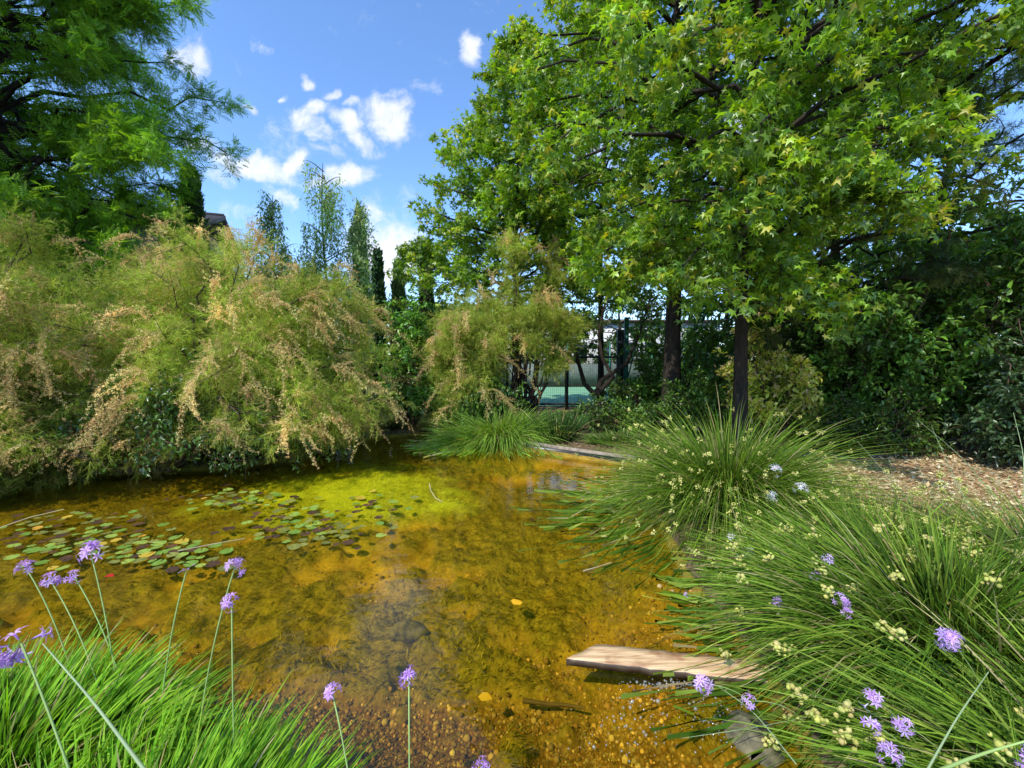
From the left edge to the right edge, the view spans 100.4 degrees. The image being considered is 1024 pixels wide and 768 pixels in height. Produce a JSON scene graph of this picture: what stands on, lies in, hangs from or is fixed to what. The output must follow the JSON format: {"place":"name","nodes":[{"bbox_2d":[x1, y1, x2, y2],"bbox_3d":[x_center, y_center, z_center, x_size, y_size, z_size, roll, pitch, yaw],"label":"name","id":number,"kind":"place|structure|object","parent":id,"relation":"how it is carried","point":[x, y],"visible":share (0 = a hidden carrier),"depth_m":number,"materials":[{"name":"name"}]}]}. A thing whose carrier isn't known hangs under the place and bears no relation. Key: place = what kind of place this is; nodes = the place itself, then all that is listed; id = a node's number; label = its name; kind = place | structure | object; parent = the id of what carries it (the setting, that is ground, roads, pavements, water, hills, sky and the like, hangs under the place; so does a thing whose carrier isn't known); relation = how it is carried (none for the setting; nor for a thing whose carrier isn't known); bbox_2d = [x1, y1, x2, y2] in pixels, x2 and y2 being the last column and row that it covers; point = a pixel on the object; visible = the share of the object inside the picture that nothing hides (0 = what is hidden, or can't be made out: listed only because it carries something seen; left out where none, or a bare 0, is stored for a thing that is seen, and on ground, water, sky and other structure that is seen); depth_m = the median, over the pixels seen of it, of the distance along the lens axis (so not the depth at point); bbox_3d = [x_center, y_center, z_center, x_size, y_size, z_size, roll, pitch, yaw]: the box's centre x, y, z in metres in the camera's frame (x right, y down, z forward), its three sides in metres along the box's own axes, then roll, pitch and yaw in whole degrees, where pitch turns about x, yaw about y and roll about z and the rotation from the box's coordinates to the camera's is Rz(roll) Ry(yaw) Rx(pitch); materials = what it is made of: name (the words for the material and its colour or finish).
{"place":"outdoors","nodes":[
{"label":"outdoors","id":0,"kind":"place"},
{"bbox_2d":[42,643,145,767],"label":"reed stalk","id":1,"kind":"object","parent":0,"point":[134,756],"visible":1,"depth_m":0.86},
{"bbox_2d":[0,360,1023,767],"bbox_3d":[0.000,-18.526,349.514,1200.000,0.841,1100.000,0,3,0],"label":"ground","id":2,"kind":"structure","parent":0,"point":[960,446],"depth_m":5.25,"materials":[{"name":"soil"}]},
{"bbox_2d":[1,407,116,480],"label":"leafy shrub","id":3,"kind":"object","parent":2,"relation":"on","point":[102,470],"visible":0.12,"depth_m":5.09,"materials":[{"name":"green plant"}]},
{"bbox_2d":[0,291,126,500],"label":"tamarisk bush","id":4,"kind":"object","parent":2,"relation":"on","point":[16,443],"visible":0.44,"depth_m":5.13,"materials":[{"name":"green plant"}]},
{"bbox_2d":[0,26,133,299],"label":"locust tree","id":5,"kind":"object","parent":2,"relation":"on","point":[36,174],"visible":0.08,"depth_m":10.04,"materials":[{"name":"green plant"}]},
{"bbox_2d":[0,195,205,504],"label":"tamarisk bush","id":6,"kind":"object","parent":2,"relation":"on","point":[14,276],"visible":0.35,"depth_m":5.71,"materials":[{"name":"green plant"}]},
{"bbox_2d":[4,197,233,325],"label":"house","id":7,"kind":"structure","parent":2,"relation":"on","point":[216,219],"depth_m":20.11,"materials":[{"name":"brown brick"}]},
{"bbox_2d":[0,0,252,306],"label":"locust tree","id":8,"kind":"object","parent":2,"relation":"on","point":[77,32],"visible":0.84,"depth_m":8.91,"materials":[{"name":"green plant"}]},
{"bbox_2d":[34,348,346,477],"bbox_3d":[-4.887,0.344,5.753,5.042,1.749,1.811,0,3,0],"label":"leafy shrub","id":9,"kind":"object","parent":2,"relation":"on","point":[170,410],"visible":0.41,"depth_m":5.39,"materials":[{"name":"green plant"}]},
{"bbox_2d":[169,165,212,259],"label":"cypress tree","id":10,"kind":"object","parent":2,"relation":"on","point":[196,208],"visible":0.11,"depth_m":11.61,"materials":[{"name":"green plant"}]},
{"bbox_2d":[21,217,362,380],"bbox_3d":[-7.086,-1.061,8.200,7.122,4.595,5.342,0,3,0],"label":"tamarisk bush","id":11,"kind":"object","parent":2,"relation":"on","point":[134,261],"visible":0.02,"depth_m":7.74,"materials":[{"name":"green plant"}]},
{"bbox_2d":[0,199,420,490],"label":"tamarisk bush","id":12,"kind":"object","parent":2,"relation":"on","point":[272,331],"visible":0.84,"depth_m":5.79,"materials":[{"name":"green plant"}]},
{"bbox_2d":[246,190,312,309],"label":"birch tree","id":13,"kind":"object","parent":2,"relation":"on","point":[269,224],"visible":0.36,"depth_m":12.65,"materials":[{"name":"green plant"}]},
{"bbox_2d":[244,352,379,449],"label":"leafy shrub","id":14,"kind":"object","parent":2,"relation":"on","point":[341,405],"visible":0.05,"depth_m":7.35,"materials":[{"name":"green plant"}]},
{"bbox_2d":[295,160,358,348],"bbox_3d":[-5.904,-3.079,13.416,2.015,7.496,2.097,-3,4,-38],"label":"birch tree","id":15,"kind":"object","parent":2,"relation":"on","point":[326,203],"visible":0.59,"depth_m":13.11,"materials":[{"name":"green plant"}]},
{"bbox_2d":[326,196,387,401],"bbox_3d":[-4.979,-2.634,13.829,2.122,6.560,1.496,-2,4,-25],"label":"birch tree","id":16,"kind":"object","parent":2,"relation":"on","point":[362,261],"visible":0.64,"depth_m":13.69,"materials":[{"name":"green plant"}]},
{"bbox_2d":[350,207,371,394],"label":"cypress tree","id":17,"kind":"object","parent":2,"relation":"on","point":[364,312],"visible":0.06,"depth_m":16.25,"materials":[{"name":"green plant"}]},
{"bbox_2d":[370,247,387,390],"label":"cypress tree","id":18,"kind":"object","parent":2,"relation":"on","point":[379,276],"visible":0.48,"depth_m":16.67,"materials":[{"name":"green plant"}]},
{"bbox_2d":[388,258,409,371],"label":"cypress tree","id":19,"kind":"object","parent":2,"relation":"on","point":[398,288],"visible":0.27,"depth_m":15.65,"materials":[{"name":"green plant"}]},
{"bbox_2d":[369,277,445,428],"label":"leafy shrub","id":20,"kind":"object","parent":2,"relation":"on","point":[409,367],"visible":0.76,"depth_m":8.88,"materials":[{"name":"green plant"}]},
{"bbox_2d":[0,432,825,767],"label":"pond bed","id":21,"kind":"object","parent":2,"relation":"on","point":[344,562],"visible":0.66,"depth_m":3.07,"materials":[{"name":"soil"}]},
{"bbox_2d":[0,614,250,767],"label":"garlic clump","id":22,"kind":"object","parent":21,"relation":"on","point":[22,709],"visible":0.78,"depth_m":1.74,"materials":[{"name":"green plant"}]},
{"bbox_2d":[13,558,72,675],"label":"purple flower","id":23,"kind":"object","parent":22,"relation":"attached to","point":[25,563],"visible":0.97,"depth_m":1.98,"materials":[{"name":"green plant"}]},
{"bbox_2d":[39,571,98,686],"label":"purple flower","id":24,"kind":"object","parent":22,"relation":"attached to","point":[50,581],"visible":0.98,"depth_m":1.93,"materials":[{"name":"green plant"}]},
{"bbox_2d":[63,569,124,693],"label":"purple flower","id":25,"kind":"object","parent":22,"relation":"attached to","point":[73,578],"visible":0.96,"depth_m":1.94,"materials":[{"name":"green plant"}]},
{"bbox_2d":[76,540,117,694],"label":"purple flower","id":26,"kind":"object","parent":22,"relation":"attached to","point":[92,546],"visible":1,"depth_m":1.97,"materials":[{"name":"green plant"}]},
{"bbox_2d":[159,564,194,722],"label":"purple flower","id":27,"kind":"object","parent":22,"relation":"attached to","point":[172,630],"visible":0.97,"depth_m":1.74,"materials":[{"name":"green plant"}]},
{"bbox_2d":[197,557,245,742],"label":"purple flower","id":28,"kind":"object","parent":22,"relation":"attached to","point":[237,562],"visible":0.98,"depth_m":1.72,"materials":[{"name":"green plant"}]},
{"bbox_2d":[7,666,380,767],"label":"garlic clump","id":29,"kind":"object","parent":21,"relation":"on","point":[256,752],"visible":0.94,"depth_m":1.50,"materials":[{"name":"green plant"}]},
{"bbox_2d":[220,592,239,748],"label":"purple flower","id":30,"kind":"object","parent":29,"relation":"attached to","point":[228,603],"visible":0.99,"depth_m":1.57,"materials":[{"name":"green plant"}]},
{"bbox_2d":[323,682,347,767],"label":"purple flower","id":31,"kind":"object","parent":29,"relation":"attached to","point":[328,695],"visible":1,"depth_m":1.38,"materials":[{"name":"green plant"}]},
{"bbox_2d":[0,438,790,767],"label":"water weed","id":32,"kind":"object","parent":21,"relation":"on","point":[308,630],"visible":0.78,"depth_m":3.37,"materials":[{"name":"plant"}]},
{"bbox_2d":[389,619,428,644],"bbox_3d":[-0.640,1.548,2.655,0.253,0.154,0.107,0,3,0],"label":"stone","id":33,"kind":"object","parent":21,"relation":"on","point":[408,631],"visible":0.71,"depth_m":2.62,"materials":[{"name":"stone"}]},
{"bbox_2d":[394,420,443,436],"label":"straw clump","id":34,"kind":"object","parent":21,"relation":"on","point":[407,430],"visible":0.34,"depth_m":9.13,"materials":[{"name":"green plant"}]},
{"bbox_2d":[75,559,788,767],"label":"pebbles","id":35,"kind":"object","parent":21,"relation":"on","point":[695,760],"visible":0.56,"depth_m":2.09,"materials":[{"name":"gravel"}]},
{"bbox_2d":[522,698,584,709],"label":"twig","id":36,"kind":"object","parent":21,"relation":"on","point":[538,702],"visible":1,"depth_m":2.13,"materials":[{"name":"wood"}]},
{"bbox_2d":[688,686,723,707],"bbox_3d":[0.997,1.584,2.067,0.296,0.209,0.201,0,3,0],"label":"stone","id":37,"kind":"object","parent":21,"relation":"on","point":[694,701],"visible":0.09,"depth_m":2.05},
{"bbox_2d":[722,709,785,767],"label":"stone","id":38,"kind":"object","parent":21,"relation":"on","point":[747,743],"visible":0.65,"depth_m":1.76,"materials":[{"name":"stone"}]},
{"bbox_2d":[621,478,1023,767],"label":"rush tussock","id":39,"kind":"object","parent":21,"relation":"on","point":[789,581],"visible":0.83,"depth_m":2.15,"materials":[{"name":"green plant"}]},
{"bbox_2d":[693,673,762,717],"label":"purple flower","id":40,"kind":"object","parent":39,"relation":"attached to","point":[701,680],"visible":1,"depth_m":1.71,"materials":[{"name":"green plant"}]},
{"bbox_2d":[831,591,861,617],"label":"purple flower","id":41,"kind":"object","parent":39,"relation":"attached to","point":[843,600],"visible":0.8,"depth_m":2.04,"materials":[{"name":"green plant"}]},
{"bbox_2d":[674,575,1023,767],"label":"rush tussock","id":42,"kind":"object","parent":21,"relation":"on","point":[991,732],"visible":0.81,"depth_m":1.54,"materials":[{"name":"green plant"}]},
{"bbox_2d":[860,716,918,763],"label":"purple flower","id":43,"kind":"object","parent":42,"relation":"attached to","point":[875,724],"visible":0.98,"depth_m":1.35,"materials":[{"name":"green plant"}]},
{"bbox_2d":[891,714,945,757],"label":"purple flower","id":44,"kind":"object","parent":42,"relation":"attached to","point":[900,725],"visible":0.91,"depth_m":1.36,"materials":[{"name":"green plant"}]},
{"bbox_2d":[927,672,988,767],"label":"reed stalk","id":45,"kind":"object","parent":42,"relation":"attached to","point":[944,739],"visible":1,"depth_m":1.20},
{"bbox_2d":[940,740,1023,767],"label":"reed stalk","id":46,"kind":"object","parent":42,"relation":"attached to","point":[962,761],"visible":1,"depth_m":1.05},
{"bbox_2d":[374,235,460,384],"bbox_3d":[-2.695,-1.748,12.499,2.202,5.238,2.406,-2,4,-32],"label":"sweetgum tree","id":47,"kind":"object","parent":2,"relation":"on","point":[415,252],"visible":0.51,"depth_m":12.08,"materials":[{"name":"green plant"}]},
{"bbox_2d":[417,239,435,373],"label":"cypress tree","id":48,"kind":"object","parent":2,"relation":"on","point":[431,299],"visible":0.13,"depth_m":17.63,"materials":[{"name":"green plant"}]},
{"bbox_2d":[379,269,539,439],"bbox_3d":[-1.028,-0.589,9.098,3.103,3.715,2.969,2,4,29],"label":"tamarisk bush","id":49,"kind":"object","parent":2,"relation":"on","point":[456,353],"visible":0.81,"depth_m":8.58,"materials":[{"name":"green plant"}]},
{"bbox_2d":[434,370,529,429],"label":"leafy shrub","id":50,"kind":"object","parent":2,"relation":"on","point":[467,403],"visible":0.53,"depth_m":8.38,"materials":[{"name":"green plant"}]},
{"bbox_2d":[400,402,581,460],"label":"sedge clump","id":51,"kind":"object","parent":2,"relation":"on","point":[469,440],"visible":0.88,"depth_m":7.63,"materials":[{"name":"green plant"}]},
{"bbox_2d":[405,14,615,410],"bbox_3d":[0.033,-4.111,11.361,5.538,10.088,5.609,0,3,0],"label":"sweetgum tree","id":52,"kind":"object","parent":2,"relation":"on","point":[484,128],"visible":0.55,"depth_m":10.24,"materials":[{"name":"green plant"}]},
{"bbox_2d":[401,387,629,405],"bbox_3d":[1.750,0.413,17.554,10.500,0.001,9.000,0,3,0],"label":"court surface","id":53,"kind":"object","parent":2,"relation":"on","point":[578,391],"depth_m":16.85,"materials":[{"name":"teal"}]},
{"bbox_2d":[422,427,636,461],"bbox_3d":[-0.027,1.104,7.769,4.673,0.201,0.080,2,4,36],"label":"pond edging","id":54,"kind":"object","parent":2,"relation":"on","point":[563,449],"visible":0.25,"depth_m":7.01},
{"bbox_2d":[425,317,635,409],"bbox_3d":[0.662,-0.524,12.308,6.302,2.813,0.205,0,3,0],"label":"court fence","id":55,"kind":"object","parent":2,"relation":"on","point":[622,336],"visible":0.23,"depth_m":12.29,"materials":[{"name":"metal"}]},
{"bbox_2d":[475,210,594,422],"bbox_3d":[0.463,-1.317,9.272,2.811,4.704,2.576,1,3,12],"label":"tamarisk bush","id":56,"kind":"object","parent":2,"relation":"on","point":[528,316],"visible":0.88,"depth_m":9.09,"materials":[{"name":"green plant"}]},
{"bbox_2d":[511,295,597,363],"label":"broadleaf tree","id":57,"kind":"object","parent":2,"relation":"on","point":[586,335],"visible":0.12,"depth_m":25.82,"materials":[{"name":"green plant"}]},
{"bbox_2d":[517,404,601,443],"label":"iris clump","id":58,"kind":"object","parent":2,"relation":"on","point":[575,427],"visible":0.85,"depth_m":7.67,"materials":[{"name":"green plant"}]},
{"bbox_2d":[495,343,655,386],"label":"court wall","id":59,"kind":"structure","parent":2,"relation":"on","point":[591,381],"depth_m":22.35,"materials":[{"name":"green paint"}]},
{"bbox_2d":[524,260,665,396],"bbox_3d":[2.047,-1.352,10.249,3.563,3.288,1.611,0,3,0],"label":"tree","id":60,"kind":"object","parent":2,"relation":"on","point":[600,388],"visible":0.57,"depth_m":10.04,"materials":[{"name":"green plant"}]},
{"bbox_2d":[496,1,708,405],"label":"sweetgum tree","id":61,"kind":"object","parent":2,"relation":"on","point":[600,362],"visible":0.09,"depth_m":12.93,"materials":[{"name":"green plant"}]},
{"bbox_2d":[563,278,664,377],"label":"broadleaf tree","id":62,"kind":"object","parent":2,"relation":"on","point":[628,309],"visible":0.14,"depth_m":25.62,"materials":[{"name":"green plant"}]},
{"bbox_2d":[570,426,667,450],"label":"sedge clump","id":63,"kind":"object","parent":2,"relation":"on","point":[603,437],"visible":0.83,"depth_m":7.42,"materials":[{"name":"green plant"}]},
{"bbox_2d":[553,390,695,434],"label":"leafy shrub","id":64,"kind":"object","parent":2,"relation":"on","point":[619,411],"visible":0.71,"depth_m":8.45,"materials":[{"name":"green plant"}]},
{"bbox_2d":[540,320,723,375],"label":"white building","id":65,"kind":"structure","parent":2,"relation":"on","point":[631,324],"depth_m":32.83,"materials":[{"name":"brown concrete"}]},
{"bbox_2d":[594,357,694,408],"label":"leafy shrub","id":66,"kind":"object","parent":2,"relation":"on","point":[625,389],"visible":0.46,"depth_m":11.02,"materials":[{"name":"green plant"}]},
{"bbox_2d":[618,295,733,408],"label":"leafy shrub","id":67,"kind":"object","parent":2,"relation":"on","point":[656,349],"visible":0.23,"depth_m":11.18,"materials":[{"name":"green plant"}]},
{"bbox_2d":[501,0,883,427],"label":"sweetgum tree","id":68,"kind":"object","parent":2,"relation":"on","point":[672,359],"visible":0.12,"depth_m":8.69,"materials":[{"name":"green plant"}]},
{"bbox_2d":[642,258,763,373],"bbox_3d":[10.971,-4.088,21.882,7.631,8.919,8.145,0,3,0],"label":"broadleaf tree","id":69,"kind":"object","parent":2,"relation":"on","point":[686,329],"visible":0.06,"depth_m":22.56,"materials":[{"name":"green plant"}]},
{"bbox_2d":[391,420,1023,545],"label":"leaf litter","id":70,"kind":"object","parent":2,"relation":"on","point":[964,470],"visible":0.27,"depth_m":5.37,"materials":[{"name":"plant"}]},
{"bbox_2d":[642,366,774,434],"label":"leafy shrub","id":71,"kind":"object","parent":2,"relation":"on","point":[701,394],"visible":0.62,"depth_m":8.12,"materials":[{"name":"green plant"}]},
{"bbox_2d":[510,381,999,648],"bbox_3d":[2.112,0.670,4.261,4.262,1.360,4.252,0,3,0],"label":"rush tussock","id":72,"kind":"object","parent":2,"relation":"on","point":[696,472],"visible":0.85,"depth_m":3.90,"materials":[{"name":"green plant"}]},
{"bbox_2d":[489,0,1023,449],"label":"sweetgum tree","id":73,"kind":"object","parent":2,"relation":"on","point":[763,159],"visible":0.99,"depth_m":4.85,"materials":[{"name":"green plant"}]},
{"bbox_2d":[684,255,861,413],"bbox_3d":[6.146,-0.889,9.553,4.459,3.755,2.318,0,3,0],"label":"leafy shrub","id":74,"kind":"object","parent":2,"relation":"on","point":[794,347],"visible":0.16,"depth_m":9.41,"materials":[{"name":"green plant"}]},
{"bbox_2d":[711,305,835,441],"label":"photinia shrub","id":75,"kind":"object","parent":2,"relation":"on","point":[785,390],"visible":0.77,"depth_m":7.37,"materials":[{"name":"green plant"}]},
{"bbox_2d":[741,692,808,728],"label":"purple flower","id":76,"kind":"object","parent":2,"relation":"on","point":[748,704],"visible":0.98,"depth_m":1.67,"materials":[{"name":"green plant"}]},
{"bbox_2d":[681,161,914,394],"bbox_3d":[9.707,-3.668,14.956,7.452,8.887,7.866,0,3,0],"label":"broadleaf tree","id":77,"kind":"object","parent":2,"relation":"on","point":[842,254],"visible":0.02,"depth_m":14.43,"materials":[{"name":"green plant"}]},
{"bbox_2d":[682,477,1023,618],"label":"rush tussock","id":78,"kind":"object","parent":2,"relation":"on","point":[887,520],"visible":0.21,"depth_m":3.14,"materials":[{"name":"green plant"}]},
{"bbox_2d":[684,129,1023,429],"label":"pine tree","id":79,"kind":"object","parent":2,"relation":"on","point":[853,238],"visible":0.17,"depth_m":6.95,"materials":[{"name":"green plant"}]},
{"bbox_2d":[703,2,1023,410],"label":"sweetgum tree","id":80,"kind":"object","parent":2,"relation":"on","point":[980,237],"visible":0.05,"depth_m":9.12,"materials":[{"name":"green plant"}]},
{"bbox_2d":[804,374,956,460],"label":"laurel shrub","id":81,"kind":"object","parent":2,"relation":"on","point":[908,424],"visible":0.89,"depth_m":6.34,"materials":[{"name":"green plant"}]},
{"bbox_2d":[776,174,1002,447],"bbox_3d":[6.515,-1.072,7.363,3.583,4.381,2.548,0,3,0],"label":"laurel shrub","id":82,"kind":"object","parent":2,"relation":"on","point":[889,333],"visible":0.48,"depth_m":6.97,"materials":[{"name":"green plant"}]},
{"bbox_2d":[762,457,1018,546],"bbox_3d":[3.194,1.009,3.748,2.557,0.629,1.690,0,3,-8],"label":"rush tussock","id":83,"kind":"object","parent":2,"relation":"on","point":[939,475],"visible":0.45,"depth_m":3.68,"materials":[{"name":"green plant"}]},
{"bbox_2d":[859,688,922,754],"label":"purple flower","id":84,"kind":"object","parent":2,"relation":"on","point":[872,696],"visible":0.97,"depth_m":1.40,"materials":[{"name":"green plant"}]},
{"bbox_2d":[875,740,915,767],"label":"purple flower","id":85,"kind":"object","parent":2,"relation":"on","point":[894,756],"visible":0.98,"depth_m":1.31,"materials":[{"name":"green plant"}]},
{"bbox_2d":[774,0,1023,167],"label":"sweetgum tree","id":86,"kind":"object","parent":2,"relation":"on","point":[946,15],"visible":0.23,"depth_m":6.67,"materials":[{"name":"green plant"}]},
{"bbox_2d":[826,232,986,371],"bbox_3d":[15.953,-2.981,18.076,9.002,7.154,9.596,0,3,0],"label":"broadleaf tree","id":87,"kind":"object","parent":2,"relation":"on","point":[893,245],"depth_m":17.67,"materials":[{"name":"green plant"}]},
{"bbox_2d":[805,40,1023,429],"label":"pine tree","id":88,"kind":"object","parent":2,"relation":"on","point":[1019,71],"visible":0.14,"depth_m":7.33,"materials":[{"name":"green plant"}]},
{"bbox_2d":[825,471,1023,606],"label":"rush tussock","id":89,"kind":"object","parent":2,"relation":"on","point":[1001,529],"visible":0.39,"depth_m":3.07,"materials":[{"name":"green plant"}]},
{"bbox_2d":[892,196,1023,367],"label":"broadleaf tree","id":90,"kind":"object","parent":2,"relation":"on","point":[1017,211],"visible":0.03,"depth_m":11.80,"materials":[{"name":"green plant"}]},
{"bbox_2d":[893,172,1023,428],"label":"laurel shrub","id":91,"kind":"object","parent":2,"relation":"on","point":[968,365],"visible":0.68,"depth_m":6.43,"materials":[{"name":"green plant"}]},
{"bbox_2d":[933,627,992,714],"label":"purple flower","id":92,"kind":"object","parent":2,"relation":"on","point":[947,637],"visible":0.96,"depth_m":1.54,"materials":[{"name":"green plant"}]},
{"bbox_2d":[932,305,1023,470],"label":"laurel shrub","id":93,"kind":"object","parent":2,"relation":"on","point":[997,431],"visible":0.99,"depth_m":5.66,"materials":[{"name":"green plant"}]},
{"bbox_2d":[947,220,1021,397],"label":"leafy shrub","id":94,"kind":"object","parent":2,"relation":"on","point":[993,235],"visible":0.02,"depth_m":8.13,"materials":[{"name":"green plant"}]},
{"bbox_2d":[0,0,1023,358],"label":"sky","id":95,"kind":"structure","parent":0,"point":[357,89],"materials":[{"name":"blue"}]},
{"label":"water","id":96,"kind":"structure","parent":0,"visible":0},
{"bbox_2d":[364,414,422,434],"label":"sedge clump","id":97,"kind":"object","parent":96,"relation":"on","point":[391,425],"visible":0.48,"depth_m":9.10,"materials":[{"name":"green plant"}]},
{"bbox_2d":[489,427,550,449],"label":"sedge clump","id":98,"kind":"object","parent":96,"relation":"on","point":[522,432],"visible":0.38,"depth_m":7.62,"materials":[{"name":"green plant"}]},
{"bbox_2d":[566,644,768,685],"bbox_3d":[0.937,1.446,2.182,1.306,0.056,0.148,1,3,10],"label":"wooden plank","id":99,"kind":"object","parent":96,"relation":"on","point":[649,662],"visible":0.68,"depth_m":2.19,"materials":[{"name":"brown wood"}]},
{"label":"garlic clump","id":100,"kind":"object","parent":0,"visible":0},
{"bbox_2d":[398,664,415,767],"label":"purple flower","id":101,"kind":"object","parent":100,"relation":"attached to","point":[408,674],"visible":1,"depth_m":1.39,"materials":[{"name":"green plant"}]},
{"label":"garlic clump","id":102,"kind":"object","parent":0,"visible":0},
{"bbox_2d":[0,625,69,767],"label":"purple flower","id":103,"kind":"object","parent":102,"relation":"attached to","point":[6,660],"visible":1,"depth_m":1.07,"materials":[{"name":"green plant"}]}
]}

